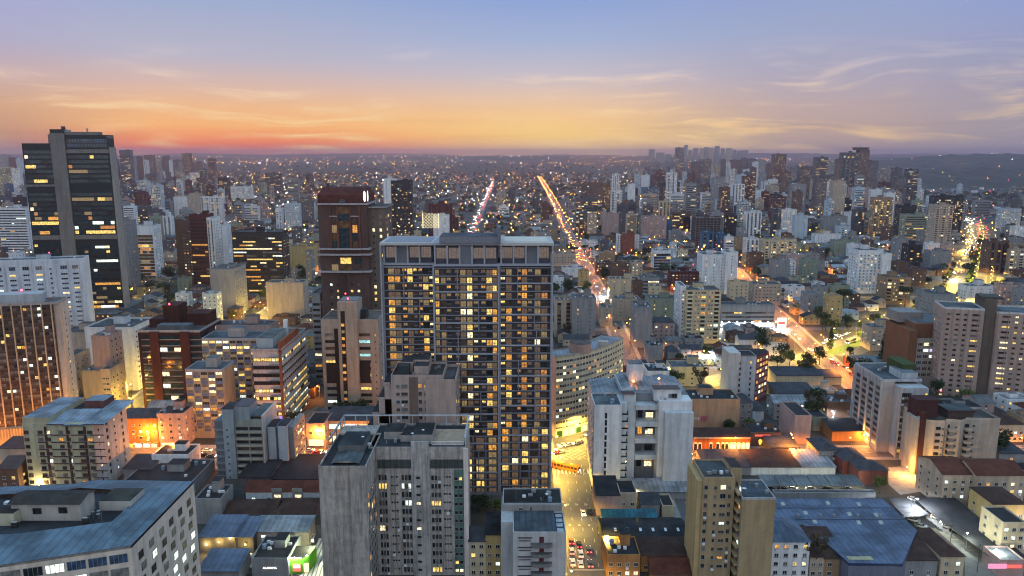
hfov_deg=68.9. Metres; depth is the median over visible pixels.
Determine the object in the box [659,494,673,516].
house
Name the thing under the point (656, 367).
house
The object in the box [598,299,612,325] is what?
apartment building
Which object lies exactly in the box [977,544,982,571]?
utility pole
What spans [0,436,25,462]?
house
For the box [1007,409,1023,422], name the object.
house
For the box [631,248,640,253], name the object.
tree
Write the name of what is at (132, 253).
apartment building
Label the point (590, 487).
road markings
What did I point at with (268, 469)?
warehouse
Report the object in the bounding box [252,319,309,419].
office building
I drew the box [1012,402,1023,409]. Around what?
house
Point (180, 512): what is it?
window
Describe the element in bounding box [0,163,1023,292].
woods
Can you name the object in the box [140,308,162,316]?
house
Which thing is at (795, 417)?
apartment building
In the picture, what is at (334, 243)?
window
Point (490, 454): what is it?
window
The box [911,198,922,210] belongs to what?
distant block
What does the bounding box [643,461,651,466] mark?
window
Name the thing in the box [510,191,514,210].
distant block
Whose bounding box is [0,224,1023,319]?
distant houses
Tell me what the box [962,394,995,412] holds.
house
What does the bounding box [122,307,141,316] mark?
house
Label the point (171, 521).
window
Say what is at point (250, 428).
window
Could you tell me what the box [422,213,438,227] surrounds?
lattice screen
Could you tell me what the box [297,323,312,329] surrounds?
house
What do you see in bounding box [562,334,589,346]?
house
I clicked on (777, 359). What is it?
tree
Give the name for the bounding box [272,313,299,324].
house
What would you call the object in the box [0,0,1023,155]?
sky
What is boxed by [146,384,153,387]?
window
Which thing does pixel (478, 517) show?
ground
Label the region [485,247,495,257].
window
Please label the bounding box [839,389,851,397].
house
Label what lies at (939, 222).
apartment building
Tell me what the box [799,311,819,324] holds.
house
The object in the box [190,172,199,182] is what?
office building
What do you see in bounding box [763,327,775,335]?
house
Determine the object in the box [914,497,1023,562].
car shed
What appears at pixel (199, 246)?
office building
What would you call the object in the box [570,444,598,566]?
road markings
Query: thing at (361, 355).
window
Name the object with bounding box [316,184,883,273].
street lamps
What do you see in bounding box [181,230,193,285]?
apartment building
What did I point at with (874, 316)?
tree
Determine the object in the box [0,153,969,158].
hills
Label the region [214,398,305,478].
apartment building
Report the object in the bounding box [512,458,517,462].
window
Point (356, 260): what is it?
window
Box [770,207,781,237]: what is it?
apartment building
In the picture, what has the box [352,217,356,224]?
window
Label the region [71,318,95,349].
apartment building
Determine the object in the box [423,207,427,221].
distant block
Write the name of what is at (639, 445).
window
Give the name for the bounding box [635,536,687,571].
house
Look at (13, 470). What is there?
house
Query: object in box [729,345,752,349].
house
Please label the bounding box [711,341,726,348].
house
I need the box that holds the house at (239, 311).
[227,305,243,318]
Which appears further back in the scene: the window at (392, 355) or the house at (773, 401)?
the house at (773, 401)
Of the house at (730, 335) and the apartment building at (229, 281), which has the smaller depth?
the house at (730, 335)
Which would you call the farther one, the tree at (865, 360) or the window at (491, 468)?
the tree at (865, 360)
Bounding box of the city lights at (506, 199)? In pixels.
[221,157,995,252]
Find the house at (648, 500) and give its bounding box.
[637,492,660,515]
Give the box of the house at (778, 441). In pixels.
[762,435,799,448]
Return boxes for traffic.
[174,182,989,259]
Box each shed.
[200,548,250,575]
[757,474,864,488]
[887,498,928,524]
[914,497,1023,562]
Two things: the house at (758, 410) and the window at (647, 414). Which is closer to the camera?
the window at (647, 414)
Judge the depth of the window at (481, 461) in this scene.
295.00 m
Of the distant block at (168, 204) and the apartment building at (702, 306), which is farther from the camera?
the distant block at (168, 204)
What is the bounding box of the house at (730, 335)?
[725,329,744,342]
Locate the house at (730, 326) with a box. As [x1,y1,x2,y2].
[722,322,742,335]
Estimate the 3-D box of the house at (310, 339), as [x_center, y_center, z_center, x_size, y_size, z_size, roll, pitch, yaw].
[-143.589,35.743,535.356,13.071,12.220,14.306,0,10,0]
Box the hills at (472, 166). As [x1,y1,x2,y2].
[119,161,812,172]
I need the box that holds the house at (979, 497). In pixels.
[968,487,1023,519]
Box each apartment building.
[0,247,7,252]
[0,253,8,257]
[0,253,95,326]
[0,479,200,575]
[8,251,24,257]
[11,167,23,191]
[20,248,32,254]
[22,395,134,484]
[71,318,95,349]
[74,348,90,400]
[81,364,102,399]
[84,313,152,389]
[91,321,127,399]
[100,362,126,399]
[122,217,141,293]
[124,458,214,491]
[162,214,174,234]
[162,239,173,251]
[163,251,176,261]
[173,195,187,217]
[174,216,189,276]
[175,290,192,305]
[177,275,191,291]
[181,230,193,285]
[185,355,235,437]
[187,193,204,212]
[200,195,224,221]
[201,287,210,299]
[201,326,265,400]
[202,290,222,319]
[206,216,222,267]
[209,263,248,316]
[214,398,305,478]
[215,314,278,330]
[220,221,232,263]
[230,185,253,200]
[266,277,309,318]
[284,201,301,229]
[289,242,318,271]
[290,267,294,276]
[300,196,314,223]
[305,249,315,282]
[318,415,469,575]
[368,354,459,424]
[383,176,396,229]
[428,201,452,235]
[433,213,449,236]
[501,488,565,575]
[552,334,623,437]
[553,249,575,265]
[553,274,563,291]
[554,293,570,336]
[562,263,584,276]
[570,289,595,338]
[578,268,588,286]
[579,210,586,234]
[586,360,693,487]
[587,212,596,233]
[588,181,602,198]
[595,260,610,274]
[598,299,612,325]
[599,250,614,260]
[600,239,608,250]
[601,212,618,236]
[607,273,638,298]
[611,260,629,275]
[612,292,639,320]
[616,233,621,253]
[618,210,627,232]
[620,230,634,255]
[627,183,634,200]
[629,259,642,275]
[630,295,652,347]
[631,278,642,298]
[634,234,638,251]
[640,214,666,238]
[641,186,659,214]
[645,292,673,319]
[648,283,660,293]
[658,181,665,200]
[658,199,669,218]
[666,354,704,385]
[667,266,699,291]
[669,241,676,257]
[670,201,682,220]
[673,281,685,336]
[676,248,687,256]
[683,277,721,342]
[684,457,775,575]
[691,215,720,247]
[692,258,696,268]
[696,249,724,293]
[699,229,713,250]
[711,194,718,211]
[715,230,724,250]
[720,346,768,401]
[721,246,737,293]
[726,278,748,300]
[734,236,745,250]
[742,235,758,254]
[742,251,751,266]
[743,210,761,236]
[746,251,763,272]
[748,277,781,304]
[755,188,763,200]
[760,235,796,257]
[768,194,786,219]
[768,255,789,280]
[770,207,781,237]
[771,519,811,575]
[779,401,811,444]
[780,208,796,232]
[784,253,803,266]
[784,283,804,301]
[788,274,808,282]
[789,257,795,274]
[791,212,807,238]
[798,256,818,278]
[799,289,819,314]
[800,251,818,257]
[809,246,824,259]
[811,231,840,242]
[811,283,827,302]
[818,258,824,271]
[820,214,847,232]
[822,292,842,325]
[827,282,850,307]
[828,237,858,256]
[844,210,851,224]
[846,241,882,293]
[846,242,858,255]
[847,186,870,207]
[860,312,887,350]
[862,238,873,246]
[867,188,881,209]
[867,195,893,236]
[876,267,911,304]
[878,245,891,273]
[890,234,909,259]
[891,259,908,272]
[899,395,1000,474]
[901,240,921,266]
[905,266,926,285]
[915,286,956,312]
[915,456,972,507]
[922,248,951,268]
[923,241,939,251]
[925,194,931,206]
[925,202,953,242]
[940,243,947,249]
[943,238,964,255]
[957,278,993,301]
[962,458,1023,500]
[979,238,1009,272]
[993,281,1023,305]
[995,207,1021,227]
[1000,237,1013,272]
[1004,245,1023,271]
[1010,286,1023,304]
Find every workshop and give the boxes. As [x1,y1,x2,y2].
[122,454,158,478]
[198,514,248,552]
[235,516,264,551]
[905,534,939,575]
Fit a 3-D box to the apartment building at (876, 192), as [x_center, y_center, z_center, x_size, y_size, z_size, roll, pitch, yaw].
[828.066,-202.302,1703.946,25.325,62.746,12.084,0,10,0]
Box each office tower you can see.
[22,126,144,313]
[317,183,392,316]
[321,293,383,409]
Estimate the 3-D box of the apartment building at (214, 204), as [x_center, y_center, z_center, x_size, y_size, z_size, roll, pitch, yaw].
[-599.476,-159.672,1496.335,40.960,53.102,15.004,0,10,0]
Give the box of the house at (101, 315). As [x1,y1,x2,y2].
[95,310,122,321]
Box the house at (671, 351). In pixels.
[664,345,679,359]
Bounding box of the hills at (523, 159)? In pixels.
[119,155,910,164]
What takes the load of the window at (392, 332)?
in the apartment tower at (476, 309)
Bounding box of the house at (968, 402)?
[938,398,984,409]
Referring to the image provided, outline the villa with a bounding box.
[992,413,1023,441]
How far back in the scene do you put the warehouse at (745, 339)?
525.83 m
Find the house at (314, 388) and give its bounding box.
[308,375,320,398]
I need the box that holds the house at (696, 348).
[689,344,701,353]
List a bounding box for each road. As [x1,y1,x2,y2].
[0,448,328,465]
[126,272,320,408]
[133,296,915,299]
[318,269,966,270]
[466,181,494,232]
[538,177,685,520]
[552,216,981,448]
[553,327,861,330]
[555,438,605,575]
[681,230,852,388]
[692,448,1023,456]
[870,278,964,322]
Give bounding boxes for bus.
[551,459,579,472]
[846,336,856,343]
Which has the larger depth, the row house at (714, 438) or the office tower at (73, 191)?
the office tower at (73, 191)
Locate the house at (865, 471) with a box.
[847,459,889,484]
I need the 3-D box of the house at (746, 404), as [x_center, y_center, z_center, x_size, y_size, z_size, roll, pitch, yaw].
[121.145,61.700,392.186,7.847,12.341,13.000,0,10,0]
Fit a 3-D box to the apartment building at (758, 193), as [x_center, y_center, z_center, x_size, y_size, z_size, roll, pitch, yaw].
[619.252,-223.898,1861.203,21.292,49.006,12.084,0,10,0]
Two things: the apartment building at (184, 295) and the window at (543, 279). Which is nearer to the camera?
the window at (543, 279)
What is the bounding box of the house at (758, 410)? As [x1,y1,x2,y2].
[752,401,764,421]
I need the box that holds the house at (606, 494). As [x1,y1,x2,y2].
[592,475,620,514]
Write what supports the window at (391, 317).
in the apartment tower at (476, 309)
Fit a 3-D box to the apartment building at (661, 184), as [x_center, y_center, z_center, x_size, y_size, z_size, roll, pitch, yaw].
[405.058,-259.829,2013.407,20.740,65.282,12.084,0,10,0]
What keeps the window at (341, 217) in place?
in the office tower at (355, 225)
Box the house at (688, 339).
[681,334,703,346]
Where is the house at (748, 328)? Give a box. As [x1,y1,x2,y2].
[740,323,758,333]
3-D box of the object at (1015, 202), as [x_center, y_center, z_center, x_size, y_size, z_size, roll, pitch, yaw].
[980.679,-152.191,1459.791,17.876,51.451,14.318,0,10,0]
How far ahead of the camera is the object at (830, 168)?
2304.39 m
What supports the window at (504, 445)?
in the apartment tower at (476, 309)
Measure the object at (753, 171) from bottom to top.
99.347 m
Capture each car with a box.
[568,537,573,544]
[569,547,574,554]
[570,558,575,565]
[576,541,581,547]
[578,550,583,557]
[578,560,583,567]
[586,546,591,552]
[587,509,592,514]
[587,560,592,567]
[907,517,920,522]
[914,522,927,527]
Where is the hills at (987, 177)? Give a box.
[902,167,1023,187]
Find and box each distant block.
[0,195,7,206]
[4,183,13,194]
[4,190,11,201]
[12,191,20,196]
[12,195,27,205]
[19,184,25,195]
[121,201,129,216]
[149,213,163,232]
[151,210,164,215]
[160,208,168,215]
[164,188,173,210]
[165,199,173,215]
[185,210,193,215]
[206,184,213,195]
[217,188,225,202]
[234,200,244,220]
[258,200,268,216]
[269,185,274,203]
[275,205,283,228]
[314,202,315,218]
[419,201,424,217]
[422,223,428,234]
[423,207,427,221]
[453,215,458,228]
[496,191,502,209]
[507,188,514,201]
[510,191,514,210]
[520,213,525,226]
[532,194,537,209]
[565,199,571,218]
[625,211,636,233]
[627,199,635,212]
[635,195,639,207]
[643,204,652,214]
[666,219,672,236]
[704,200,710,214]
[714,198,718,211]
[720,205,732,231]
[725,213,736,235]
[835,223,850,236]
[844,198,851,211]
[850,207,864,235]
[898,192,902,203]
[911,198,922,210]
[917,188,923,199]
[951,230,960,243]
[960,204,966,229]
[1008,186,1018,193]
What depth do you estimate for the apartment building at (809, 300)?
618.95 m
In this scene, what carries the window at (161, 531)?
in the apartment building at (99, 527)
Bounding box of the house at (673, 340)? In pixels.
[660,336,683,348]
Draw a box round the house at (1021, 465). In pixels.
[1017,463,1023,470]
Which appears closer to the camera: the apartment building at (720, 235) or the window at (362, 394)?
the window at (362, 394)
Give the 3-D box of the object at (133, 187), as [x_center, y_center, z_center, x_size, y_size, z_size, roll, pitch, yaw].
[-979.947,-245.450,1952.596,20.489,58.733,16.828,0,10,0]
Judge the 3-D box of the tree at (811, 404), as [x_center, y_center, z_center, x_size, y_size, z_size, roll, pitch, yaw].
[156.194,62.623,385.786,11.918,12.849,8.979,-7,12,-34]
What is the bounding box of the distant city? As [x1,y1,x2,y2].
[0,167,1023,250]
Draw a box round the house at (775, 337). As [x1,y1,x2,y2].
[768,333,788,341]
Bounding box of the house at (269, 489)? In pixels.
[245,480,319,498]
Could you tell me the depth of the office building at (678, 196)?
1697.67 m
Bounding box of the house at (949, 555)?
[915,527,965,575]
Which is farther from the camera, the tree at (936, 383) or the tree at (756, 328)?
the tree at (756, 328)
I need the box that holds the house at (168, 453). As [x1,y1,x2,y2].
[151,439,200,462]
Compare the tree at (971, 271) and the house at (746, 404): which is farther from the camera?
the tree at (971, 271)
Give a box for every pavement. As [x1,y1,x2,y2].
[128,269,320,407]
[130,445,330,468]
[201,552,252,573]
[300,538,322,575]
[538,177,680,517]
[551,438,600,575]
[681,230,852,388]
[692,445,1022,459]
[719,328,788,355]
[888,466,919,494]
[906,518,996,575]
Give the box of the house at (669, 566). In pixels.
[648,557,691,575]
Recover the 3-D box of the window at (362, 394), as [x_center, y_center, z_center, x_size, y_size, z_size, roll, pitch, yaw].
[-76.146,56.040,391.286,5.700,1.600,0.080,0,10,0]
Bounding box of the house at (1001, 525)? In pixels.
[979,506,1023,552]
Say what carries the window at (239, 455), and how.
in the apartment building at (247, 430)
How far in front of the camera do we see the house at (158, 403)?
388.77 m
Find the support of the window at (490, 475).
in the apartment tower at (476, 309)
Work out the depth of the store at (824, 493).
298.71 m
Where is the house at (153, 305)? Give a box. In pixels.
[145,303,164,310]
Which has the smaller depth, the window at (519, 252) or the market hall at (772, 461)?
the window at (519, 252)
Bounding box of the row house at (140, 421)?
[126,408,162,446]
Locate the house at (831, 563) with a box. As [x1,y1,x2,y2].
[805,526,840,575]
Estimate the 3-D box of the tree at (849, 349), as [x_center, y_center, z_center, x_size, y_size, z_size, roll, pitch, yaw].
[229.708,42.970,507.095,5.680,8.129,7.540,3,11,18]
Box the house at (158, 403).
[146,400,187,407]
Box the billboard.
[776,317,786,336]
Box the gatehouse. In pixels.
[982,546,1023,575]
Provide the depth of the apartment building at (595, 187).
2230.02 m
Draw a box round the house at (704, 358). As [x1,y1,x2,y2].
[697,353,713,364]
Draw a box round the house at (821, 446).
[805,437,838,462]
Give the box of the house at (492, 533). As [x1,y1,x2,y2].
[484,512,500,575]
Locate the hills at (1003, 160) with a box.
[786,153,1023,171]
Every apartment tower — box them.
[379,225,553,505]
[849,356,928,456]
[928,293,1023,397]
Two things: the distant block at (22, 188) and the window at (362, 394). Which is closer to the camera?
the window at (362, 394)
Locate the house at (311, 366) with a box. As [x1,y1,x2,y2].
[307,362,314,372]
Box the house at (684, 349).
[677,343,691,358]
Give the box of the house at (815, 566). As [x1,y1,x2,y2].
[799,525,825,575]
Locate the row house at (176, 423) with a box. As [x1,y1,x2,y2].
[156,398,195,446]
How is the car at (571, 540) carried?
on the road at (571, 495)
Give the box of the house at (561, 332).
[557,328,569,342]
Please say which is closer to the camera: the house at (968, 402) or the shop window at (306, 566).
the shop window at (306, 566)
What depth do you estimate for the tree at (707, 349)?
501.76 m
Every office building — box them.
[0,166,13,195]
[0,202,33,253]
[0,291,78,445]
[123,203,138,223]
[127,189,132,202]
[136,221,164,277]
[137,301,220,407]
[189,211,213,286]
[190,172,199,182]
[232,226,290,294]
[244,204,260,222]
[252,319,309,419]
[265,172,282,192]
[287,177,299,202]
[311,287,323,383]
[391,179,413,235]
[395,233,420,235]
[575,196,597,232]
[637,272,659,293]
[641,192,656,214]
[651,246,670,272]
[670,192,683,203]
[671,210,690,229]
[683,216,691,229]
[696,184,709,191]
[700,191,710,210]
[720,297,774,326]
[723,234,733,248]
[882,308,933,386]
[898,211,927,239]
[928,194,963,232]
[971,199,990,217]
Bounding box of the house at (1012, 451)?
[996,438,1023,462]
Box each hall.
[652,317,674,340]
[696,449,750,474]
[740,449,801,474]
[767,382,816,402]
[788,449,836,474]
[843,355,881,369]
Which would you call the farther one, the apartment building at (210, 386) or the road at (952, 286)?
the road at (952, 286)
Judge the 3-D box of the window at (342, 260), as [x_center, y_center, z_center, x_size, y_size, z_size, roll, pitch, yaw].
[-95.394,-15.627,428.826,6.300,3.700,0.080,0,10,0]
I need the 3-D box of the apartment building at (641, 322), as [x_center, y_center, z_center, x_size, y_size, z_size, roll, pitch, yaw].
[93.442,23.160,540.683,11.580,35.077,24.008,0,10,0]
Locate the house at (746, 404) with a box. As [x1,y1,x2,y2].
[736,393,753,420]
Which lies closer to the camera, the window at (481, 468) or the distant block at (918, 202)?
the window at (481, 468)
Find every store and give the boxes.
[223,499,282,515]
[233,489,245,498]
[271,498,320,525]
[632,478,686,498]
[772,489,875,497]
[805,409,827,430]
[810,380,837,392]
[820,418,864,440]
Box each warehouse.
[237,458,282,488]
[272,454,324,479]
[598,518,684,543]
[685,384,739,426]
[735,334,763,348]
[767,366,824,384]
[774,498,916,575]
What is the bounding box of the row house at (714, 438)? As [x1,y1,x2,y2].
[692,427,750,450]
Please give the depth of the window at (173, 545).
182.86 m
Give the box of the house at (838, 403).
[816,391,850,417]
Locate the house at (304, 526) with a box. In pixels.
[256,515,315,546]
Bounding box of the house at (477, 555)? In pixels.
[468,526,486,575]
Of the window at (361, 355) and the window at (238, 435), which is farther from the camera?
the window at (361, 355)
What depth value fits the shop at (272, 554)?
246.36 m
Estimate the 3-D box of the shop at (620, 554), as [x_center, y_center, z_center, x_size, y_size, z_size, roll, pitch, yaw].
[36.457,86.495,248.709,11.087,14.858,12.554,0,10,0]
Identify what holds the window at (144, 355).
in the office building at (170, 342)
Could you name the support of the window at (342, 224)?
in the office tower at (355, 225)
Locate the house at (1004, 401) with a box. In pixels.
[992,392,1023,411]
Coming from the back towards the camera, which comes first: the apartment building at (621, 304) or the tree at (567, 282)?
the tree at (567, 282)
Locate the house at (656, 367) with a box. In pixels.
[642,360,668,375]
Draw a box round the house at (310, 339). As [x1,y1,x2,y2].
[305,329,313,348]
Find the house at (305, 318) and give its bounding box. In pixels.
[300,314,312,323]
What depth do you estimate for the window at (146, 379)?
401.30 m
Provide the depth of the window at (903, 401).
336.49 m
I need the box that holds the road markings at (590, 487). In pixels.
[556,449,604,569]
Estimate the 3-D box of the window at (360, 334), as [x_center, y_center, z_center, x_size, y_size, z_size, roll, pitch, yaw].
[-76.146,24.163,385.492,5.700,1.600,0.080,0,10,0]
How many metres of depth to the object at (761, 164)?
3323.38 m
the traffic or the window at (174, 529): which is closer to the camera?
the window at (174, 529)
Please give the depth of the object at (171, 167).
3858.15 m
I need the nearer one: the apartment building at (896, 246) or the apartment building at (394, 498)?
the apartment building at (394, 498)
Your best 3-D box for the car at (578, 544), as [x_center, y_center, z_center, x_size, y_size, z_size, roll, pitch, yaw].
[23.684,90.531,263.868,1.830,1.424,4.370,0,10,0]
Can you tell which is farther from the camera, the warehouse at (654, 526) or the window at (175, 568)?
the warehouse at (654, 526)
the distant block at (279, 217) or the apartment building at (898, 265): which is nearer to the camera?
the apartment building at (898, 265)
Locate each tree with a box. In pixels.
[144,282,154,292]
[156,282,166,288]
[160,265,174,276]
[163,294,175,302]
[226,310,236,318]
[260,287,266,301]
[285,411,298,417]
[332,400,347,405]
[346,399,368,405]
[470,493,488,511]
[485,498,500,508]
[562,278,572,292]
[563,323,571,330]
[583,281,591,288]
[600,270,610,281]
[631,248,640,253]
[643,246,650,252]
[670,370,685,379]
[675,352,683,358]
[692,366,707,383]
[702,345,714,354]
[723,419,735,426]
[741,418,754,426]
[754,326,770,335]
[754,332,770,348]
[769,355,785,365]
[772,343,789,355]
[783,350,794,365]
[797,357,816,367]
[801,351,813,361]
[803,398,825,410]
[804,390,815,400]
[805,532,830,558]
[810,387,827,397]
[813,306,822,318]
[813,345,826,364]
[816,312,831,335]
[822,318,831,330]
[825,248,830,255]
[827,328,833,349]
[828,319,841,331]
[836,288,853,307]
[841,316,855,323]
[846,346,854,354]
[846,356,857,373]
[851,356,872,368]
[869,313,881,322]
[872,475,888,492]
[878,334,884,358]
[899,285,913,306]
[930,378,944,396]
[942,275,949,280]
[957,388,977,397]
[961,263,969,272]
[965,277,973,282]
[967,245,973,259]
[967,270,975,275]
[997,427,1012,449]
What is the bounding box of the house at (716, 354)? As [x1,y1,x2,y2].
[710,349,721,363]
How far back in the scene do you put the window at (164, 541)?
178.14 m
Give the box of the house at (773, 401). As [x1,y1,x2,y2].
[766,394,805,419]
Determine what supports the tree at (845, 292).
on the ground
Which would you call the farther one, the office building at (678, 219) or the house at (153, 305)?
the office building at (678, 219)
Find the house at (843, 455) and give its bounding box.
[834,447,865,473]
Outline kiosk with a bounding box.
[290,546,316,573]
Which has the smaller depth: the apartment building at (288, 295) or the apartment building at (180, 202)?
the apartment building at (288, 295)
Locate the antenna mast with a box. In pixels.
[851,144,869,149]
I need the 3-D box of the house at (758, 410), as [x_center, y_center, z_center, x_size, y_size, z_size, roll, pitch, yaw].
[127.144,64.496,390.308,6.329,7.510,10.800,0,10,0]
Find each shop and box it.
[251,532,300,575]
[306,412,330,448]
[326,406,374,443]
[600,509,657,517]
[602,528,639,575]
[742,420,781,445]
[818,369,842,384]
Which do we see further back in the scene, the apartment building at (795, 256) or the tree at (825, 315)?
the apartment building at (795, 256)
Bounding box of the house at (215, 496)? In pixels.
[195,476,233,523]
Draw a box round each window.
[0,569,20,575]
[23,566,42,575]
[45,563,64,574]
[66,559,85,570]
[88,556,106,567]
[89,570,108,575]
[109,553,127,564]
[110,567,129,575]
[138,548,143,559]
[141,335,148,338]
[142,558,146,570]
[143,354,150,357]
[143,360,151,363]
[144,366,151,369]
[144,372,152,375]
[145,378,152,381]
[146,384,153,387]
[146,390,153,393]
[147,396,154,399]
[149,537,154,547]
[151,562,156,573]
[152,547,156,558]
[159,526,163,536]
[162,536,166,547]
[162,550,166,561]
[164,560,168,571]
[169,516,173,526]
[171,540,175,550]
[172,526,175,536]
[173,564,177,573]
[174,550,177,560]
[178,507,182,516]
[180,530,184,539]
[181,516,184,526]
[182,553,185,563]
[183,539,186,549]
[184,563,188,572]
[187,498,190,507]
[189,507,192,516]
[190,335,200,338]
[190,342,201,344]
[191,348,201,350]
[191,354,202,357]
[193,552,196,562]
[236,427,247,429]
[237,434,248,436]
[237,441,248,443]
[237,447,249,450]
[238,454,249,456]
[238,461,249,463]
[249,427,260,429]
[250,434,261,436]
[250,441,261,443]
[250,447,262,450]
[251,454,262,456]
[304,563,308,571]
[309,439,323,445]
[325,347,334,349]
[331,217,336,224]
[331,258,337,263]
[332,225,336,232]
[332,233,336,240]
[332,241,336,247]
[332,264,338,270]
[338,207,348,213]
[338,214,348,220]
[338,221,348,227]
[339,228,349,234]
[339,235,349,241]
[339,242,349,247]
[340,258,351,263]
[340,311,347,402]
[341,264,351,270]
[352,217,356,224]
[352,225,357,232]
[353,233,357,240]
[353,241,357,247]
[354,258,360,263]
[355,264,361,270]
[359,333,369,335]
[359,340,369,342]
[359,347,370,349]
[360,354,370,356]
[360,360,370,362]
[361,387,371,389]
[361,393,371,395]
[386,246,394,257]
[388,268,393,273]
[388,276,394,281]
[388,284,394,289]
[388,292,394,296]
[388,300,395,305]
[389,307,395,312]
[389,315,395,320]
[390,330,395,335]
[390,338,395,342]
[390,353,396,357]
[409,246,418,257]
[421,246,431,257]
[436,247,445,257]
[448,247,458,257]
[473,247,483,257]
[476,437,483,441]
[476,445,483,449]
[476,452,484,457]
[476,459,484,464]
[476,466,483,470]
[476,481,484,485]
[476,488,484,491]
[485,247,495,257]
[488,437,496,441]
[488,445,496,449]
[488,452,496,457]
[488,459,496,464]
[489,466,496,470]
[489,474,496,478]
[489,481,496,485]
[489,488,496,491]
[502,247,512,258]
[502,429,508,433]
[502,436,508,441]
[502,443,508,448]
[502,458,508,462]
[502,465,508,470]
[512,429,517,433]
[512,436,517,441]
[512,443,517,448]
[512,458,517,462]
[514,247,524,258]
[521,436,528,441]
[522,429,527,433]
[522,443,527,448]
[522,458,527,462]
[531,436,538,441]
[532,429,537,433]
[532,443,537,448]
[532,458,537,462]
[539,247,548,258]
[541,269,547,274]
[541,277,547,282]
[541,285,547,290]
[541,293,547,298]
[541,300,547,305]
[541,308,546,313]
[541,316,546,321]
[541,324,547,329]
[541,331,546,336]
[541,436,547,441]
[541,443,547,448]
[541,458,547,462]
[542,429,547,433]
[636,443,641,450]
[636,460,640,466]
[637,427,641,433]
[638,410,642,417]
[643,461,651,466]
[644,445,651,450]
[645,412,652,417]
[645,429,652,433]
[693,442,697,449]
[719,494,725,498]
[720,485,725,489]
[901,399,907,403]
[902,393,911,397]
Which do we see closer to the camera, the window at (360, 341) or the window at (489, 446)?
the window at (489, 446)
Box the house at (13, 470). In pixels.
[0,455,28,486]
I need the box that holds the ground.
[0,173,1023,575]
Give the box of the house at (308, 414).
[303,406,329,431]
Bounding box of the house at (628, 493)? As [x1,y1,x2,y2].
[617,479,636,508]

